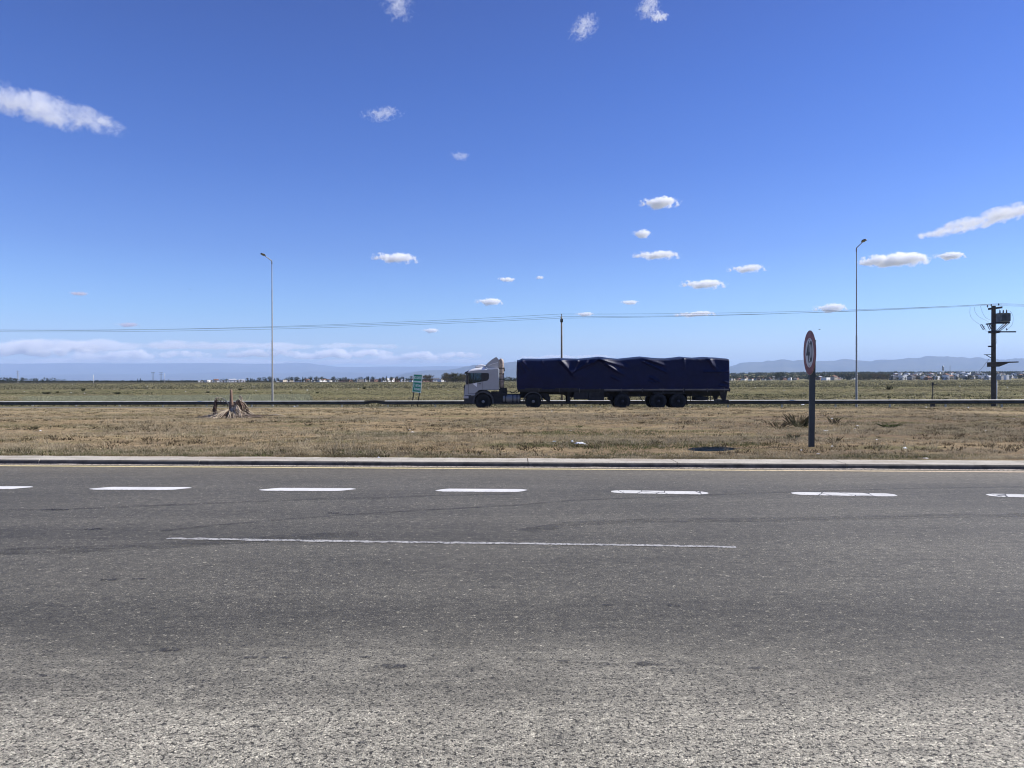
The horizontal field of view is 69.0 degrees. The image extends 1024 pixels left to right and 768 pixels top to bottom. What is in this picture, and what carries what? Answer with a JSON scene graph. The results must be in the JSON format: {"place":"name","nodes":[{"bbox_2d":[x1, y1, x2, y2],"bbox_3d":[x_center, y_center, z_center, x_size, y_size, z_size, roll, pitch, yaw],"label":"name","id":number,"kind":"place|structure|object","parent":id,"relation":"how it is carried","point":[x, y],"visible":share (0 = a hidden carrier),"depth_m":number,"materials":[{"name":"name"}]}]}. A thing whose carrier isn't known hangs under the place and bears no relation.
{"place":"outdoors","nodes":[
{"label":"outdoors","id":0,"kind":"place"},
{"bbox_2d":[19,394,312,400],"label":"silver grass","id":1,"kind":"structure","parent":0,"point":[268,397],"depth_m":86.88,"materials":[{"name":"plant"}]},
{"bbox_2d":[0,407,379,407],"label":"highway","id":2,"kind":"structure","parent":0,"point":[165,407],"depth_m":54.94,"materials":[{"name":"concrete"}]},
{"bbox_2d":[464,356,730,407],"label":"semi truck","id":3,"kind":"object","parent":2,"relation":"on","point":[673,382],"visible":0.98,"depth_m":48.68,"materials":[{"name":"blue fabric"}]},
{"bbox_2d":[0,371,416,380],"bbox_3d":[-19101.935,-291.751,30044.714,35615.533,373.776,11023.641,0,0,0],"label":"hills","id":4,"kind":"structure","parent":0,"point":[196,376],"depth_m":28067.23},
{"bbox_2d":[0,363,464,374],"bbox_3d":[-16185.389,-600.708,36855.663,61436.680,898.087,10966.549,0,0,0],"label":"hills","id":5,"kind":"structure","parent":0,"point":[83,368],"depth_m":35771.20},
{"bbox_2d":[394,361,516,379],"bbox_3d":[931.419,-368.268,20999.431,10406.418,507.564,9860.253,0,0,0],"label":"hills","id":6,"kind":"structure","parent":0,"point":[510,369],"depth_m":20006.17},
{"bbox_2d":[0,464,1023,767],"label":"road","id":7,"kind":"structure","parent":0,"point":[876,630],"depth_m":4.98,"materials":[{"name":"grey asphalt"}]},
{"bbox_2d":[0,486,31,488],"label":"road marking dash","id":8,"kind":"object","parent":7,"relation":"on","point":[8,487],"visible":1,"depth_m":11.20,"materials":[{"name":"paint"}]},
{"bbox_2d":[92,487,190,489],"bbox_3d":[-5.521,1.551,11.070,1.499,0.001,0.291,0,0,2],"label":"road marking dash","id":9,"kind":"object","parent":7,"relation":"on","point":[139,488],"visible":1,"depth_m":11.06,"materials":[{"name":"paint"}]},
{"bbox_2d":[261,488,353,490],"bbox_3d":[-2.993,1.544,10.909,1.414,0.001,0.291,0,0,3],"label":"road marking dash","id":10,"kind":"object","parent":7,"relation":"on","point":[306,489],"visible":1,"depth_m":10.90,"materials":[{"name":"paint"}]},
{"bbox_2d":[40,509,767,742],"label":"road tar spots","id":11,"kind":"object","parent":7,"relation":"on","point":[400,665],"visible":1,"depth_m":4.29,"materials":[{"name":"grey asphalt"}]},
{"bbox_2d":[167,538,735,547],"bbox_3d":[-0.681,1.557,7.323,5.646,0.001,0.117,0,0,5],"label":"road marking worn line","id":12,"kind":"object","parent":7,"relation":"on","point":[365,541],"visible":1,"depth_m":7.32,"materials":[{"name":"paint"}]},
{"bbox_2d":[435,489,524,491],"bbox_3d":[-0.443,1.537,10.775,1.334,0.001,0.291,0,0,3],"label":"road marking dash","id":13,"kind":"object","parent":7,"relation":"on","point":[486,490],"visible":1,"depth_m":10.76,"materials":[{"name":"paint"}]},
{"bbox_2d":[0,455,1023,468],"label":"kerb","id":14,"kind":"structure","parent":7,"relation":"on","point":[735,463],"depth_m":13.77,"materials":[{"name":"concrete"}]},
{"bbox_2d":[0,463,1023,470],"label":"gutter grit","id":15,"kind":"object","parent":7,"relation":"on","point":[542,467],"visible":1,"depth_m":13.54,"materials":[{"name":"grey concrete"}]},
{"bbox_2d":[0,465,1023,471],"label":"road marking edge line","id":16,"kind":"object","parent":7,"relation":"on","point":[529,468],"visible":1,"depth_m":13.41,"materials":[{"name":"paint"}]},
{"bbox_2d":[611,490,707,493],"bbox_3d":[2.082,1.531,10.536,1.346,0.001,0.291,0,0,7],"label":"road marking dash","id":17,"kind":"object","parent":7,"relation":"on","point":[658,492],"visible":1,"depth_m":10.52,"materials":[{"name":"paint"}]},
{"bbox_2d":[792,492,896,495],"bbox_3d":[4.588,1.525,10.310,1.377,0.001,0.291,0,0,7],"label":"road marking dash","id":18,"kind":"object","parent":7,"relation":"on","point":[842,494],"visible":1,"depth_m":10.29,"materials":[{"name":"paint"}]},
{"bbox_2d":[986,494,1023,496],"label":"road marking dash","id":19,"kind":"object","parent":7,"relation":"on","point":[1010,495],"visible":1,"depth_m":10.15,"materials":[{"name":"paint"}]},
{"bbox_2d":[0,407,1023,460],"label":"grass verge","id":20,"kind":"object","parent":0,"point":[544,449],"depth_m":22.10,"materials":[{"name":"brown plant"}]},
{"bbox_2d":[196,389,264,418],"bbox_3d":[-11.697,0.862,31.006,2.696,1.280,2.408,0,0,-21],"label":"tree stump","id":21,"kind":"object","parent":20,"relation":"on","point":[236,411],"visible":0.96,"depth_m":30.86,"materials":[{"name":"brown plant"}]},
{"bbox_2d":[0,452,844,458],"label":"kerb weeds","id":22,"kind":"object","parent":20,"relation":"on","point":[445,456],"visible":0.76,"depth_m":14.48,"materials":[{"name":"plant"}]},
{"bbox_2d":[0,406,1023,456],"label":"dead weeds","id":23,"kind":"object","parent":20,"relation":"on","point":[526,445],"visible":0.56,"depth_m":20.44,"materials":[{"name":"brown plant"}]},
{"bbox_2d":[768,421,791,427],"bbox_3d":[8.328,1.233,22.988,0.801,0.242,0.805,0,0,45],"label":"weed","id":24,"kind":"object","parent":20,"relation":"on","point":[776,424],"visible":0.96,"depth_m":22.99,"materials":[{"name":"plant"}]},
{"bbox_2d":[782,412,808,425],"bbox_3d":[9.177,1.123,24.115,0.986,0.458,1.060,0,0,0],"label":"weed","id":25,"kind":"object","parent":20,"relation":"on","point":[800,418],"visible":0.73,"depth_m":24.07,"materials":[{"name":"plant"}]},
{"bbox_2d":[789,419,808,427],"bbox_3d":[8.954,1.215,23.157,0.662,0.287,0.764,0,0,22],"label":"weed","id":26,"kind":"object","parent":20,"relation":"on","point":[798,425],"visible":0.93,"depth_m":23.05,"materials":[{"name":"plant"}]},
{"bbox_2d":[803,330,815,446],"bbox_3d":[6.609,0.253,16.393,0.158,2.867,0.986,0,0,5],"label":"speed limit sign","id":27,"kind":"object","parent":20,"relation":"on","point":[809,353],"visible":0.99,"depth_m":16.39,"materials":[{"name":"metal"}]},
{"bbox_2d":[826,417,842,422],"bbox_3d":[10.807,1.195,25.031,0.599,0.288,0.669,0,0,0],"label":"weed","id":28,"kind":"object","parent":20,"relation":"on","point":[833,420],"visible":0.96,"depth_m":24.91,"materials":[{"name":"plant"}]},
{"bbox_2d":[826,435,843,440],"bbox_3d":[7.709,1.302,17.820,0.430,0.165,0.408,0,0,0],"label":"weed","id":29,"kind":"object","parent":20,"relation":"on","point":[837,439],"visible":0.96,"depth_m":17.75,"materials":[{"name":"plant"}]},
{"bbox_2d":[875,423,904,427],"bbox_3d":[11.604,1.266,22.883,0.802,0.158,0.780,0,0,0],"label":"weed","id":30,"kind":"object","parent":20,"relation":"on","point":[884,425],"visible":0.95,"depth_m":22.89,"materials":[{"name":"plant"}]},
{"bbox_2d":[0,373,1023,407],"bbox_3d":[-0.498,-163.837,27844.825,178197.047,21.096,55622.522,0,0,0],"label":"field","id":31,"kind":"structure","parent":0,"point":[380,396],"depth_m":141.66,"materials":[{"name":"plant"}]},
{"bbox_2d":[0,379,512,382],"bbox_3d":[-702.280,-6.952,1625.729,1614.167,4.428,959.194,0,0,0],"label":"wood","id":32,"kind":"object","parent":31,"relation":"on","point":[141,381],"visible":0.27,"depth_m":1205.40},
{"bbox_2d":[260,253,273,405],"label":"street lamp","id":33,"kind":"object","parent":31,"relation":"on","point":[262,254],"visible":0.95,"depth_m":61.44,"materials":[{"name":"metal"}]},
{"bbox_2d":[411,374,422,406],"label":"road sign","id":34,"kind":"object","parent":31,"relation":"on","point":[417,382],"visible":1,"depth_m":60.98,"materials":[{"name":"green metal"}]},
{"bbox_2d":[427,374,433,381],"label":"tree","id":35,"kind":"object","parent":31,"relation":"on","point":[430,376],"visible":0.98,"depth_m":728.69,"materials":[{"name":"green plant"}]},
{"bbox_2d":[442,373,450,382],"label":"tree","id":36,"kind":"object","parent":31,"relation":"on","point":[446,376],"visible":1,"depth_m":640.89,"materials":[{"name":"green plant"}]},
{"bbox_2d":[452,373,460,381],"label":"tree","id":37,"kind":"object","parent":31,"relation":"on","point":[455,377],"visible":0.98,"depth_m":648.30,"materials":[{"name":"green plant"}]},
{"bbox_2d":[0,399,1023,406],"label":"guardrail","id":38,"kind":"object","parent":31,"relation":"on","point":[945,402],"visible":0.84,"depth_m":57.98,"materials":[{"name":"metal"}]},
{"bbox_2d":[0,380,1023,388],"bbox_3d":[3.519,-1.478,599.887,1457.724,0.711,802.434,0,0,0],"label":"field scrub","id":39,"kind":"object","parent":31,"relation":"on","point":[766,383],"visible":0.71,"depth_m":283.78,"materials":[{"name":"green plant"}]},
{"bbox_2d":[560,314,562,405],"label":"utility pole","id":40,"kind":"object","parent":31,"relation":"on","point":[561,320],"visible":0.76,"depth_m":60.91,"materials":[{"name":"concrete"}]},
{"bbox_2d":[830,375,837,379],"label":"house","id":41,"kind":"structure","parent":31,"relation":"on","point":[833,377],"depth_m":1217.51,"materials":[{"name":"tile"}]},
{"bbox_2d":[855,239,866,406],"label":"street lamp","id":42,"kind":"object","parent":31,"relation":"on","point":[856,375],"visible":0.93,"depth_m":55.83,"materials":[{"name":"metal"}]},
{"bbox_2d":[729,370,1023,378],"bbox_3d":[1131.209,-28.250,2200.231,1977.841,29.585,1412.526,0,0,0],"label":"wood","id":43,"kind":"object","parent":31,"relation":"on","point":[801,375],"visible":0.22,"depth_m":2109.50,"materials":[{"name":"plant"}]},
{"bbox_2d":[898,375,906,379],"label":"house","id":44,"kind":"structure","parent":31,"relation":"on","point":[903,377],"depth_m":1147.00,"materials":[{"name":"metal"}]},
{"bbox_2d":[907,375,915,379],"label":"house","id":45,"kind":"structure","parent":31,"relation":"on","point":[912,377],"depth_m":1167.42,"materials":[{"name":"white glass"}]},
{"bbox_2d":[930,382,936,406],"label":"marker post","id":46,"kind":"object","parent":31,"relation":"on","point":[931,405],"visible":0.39,"depth_m":56.59,"materials":[{"name":"concrete"}]},
{"bbox_2d":[942,373,949,379],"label":"house","id":47,"kind":"structure","parent":31,"relation":"on","point":[946,375],"depth_m":1137.28,"materials":[{"name":"tile"}]},
{"bbox_2d":[970,303,1018,405],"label":"transformer pole","id":48,"kind":"object","parent":31,"relation":"on","point":[1002,318],"visible":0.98,"depth_m":57.46,"materials":[{"name":"metal"}]},
{"bbox_2d":[68,304,997,330],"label":"overhead wire","id":49,"kind":"object","parent":48,"relation":"attached to","point":[535,315],"visible":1,"depth_m":61.50,"materials":[{"name":"black metal"}]},
{"bbox_2d":[118,303,999,331],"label":"overhead wire","id":50,"kind":"object","parent":48,"relation":"attached to","point":[536,319],"visible":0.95,"depth_m":62.01,"materials":[{"name":"black metal"}]},
{"bbox_2d":[143,305,999,329],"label":"overhead wire","id":51,"kind":"object","parent":48,"relation":"attached to","point":[577,316],"visible":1,"depth_m":60.05,"materials":[{"name":"black metal"}]},
{"bbox_2d":[996,376,1003,379],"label":"house","id":52,"kind":"structure","parent":31,"relation":"on","point":[999,377],"depth_m":1157.18,"materials":[{"name":"white glass"}]},
{"bbox_2d":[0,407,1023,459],"bbox_3d":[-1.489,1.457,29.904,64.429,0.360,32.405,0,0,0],"label":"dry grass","id":53,"kind":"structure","parent":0,"point":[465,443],"depth_m":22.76,"materials":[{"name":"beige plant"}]},
{"bbox_2d":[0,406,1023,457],"bbox_3d":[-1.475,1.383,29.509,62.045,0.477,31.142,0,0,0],"label":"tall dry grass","id":54,"kind":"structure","parent":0,"point":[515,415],"depth_m":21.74,"materials":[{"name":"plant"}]},
{"bbox_2d":[0,405,1023,407],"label":"shoulder grass","id":55,"kind":"structure","parent":0,"point":[470,406],"depth_m":57.34,"materials":[{"name":"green plant"}]},
{"bbox_2d":[0,0,1023,366],"label":"sky","id":56,"kind":"structure","parent":0,"point":[645,162],"materials":[{"name":"blue"}]},
{"bbox_2d":[729,356,1023,373],"bbox_3d":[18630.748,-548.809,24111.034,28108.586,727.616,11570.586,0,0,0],"label":"hills","id":57,"kind":"structure","parent":0,"point":[935,364],"depth_m":22193.44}
]}

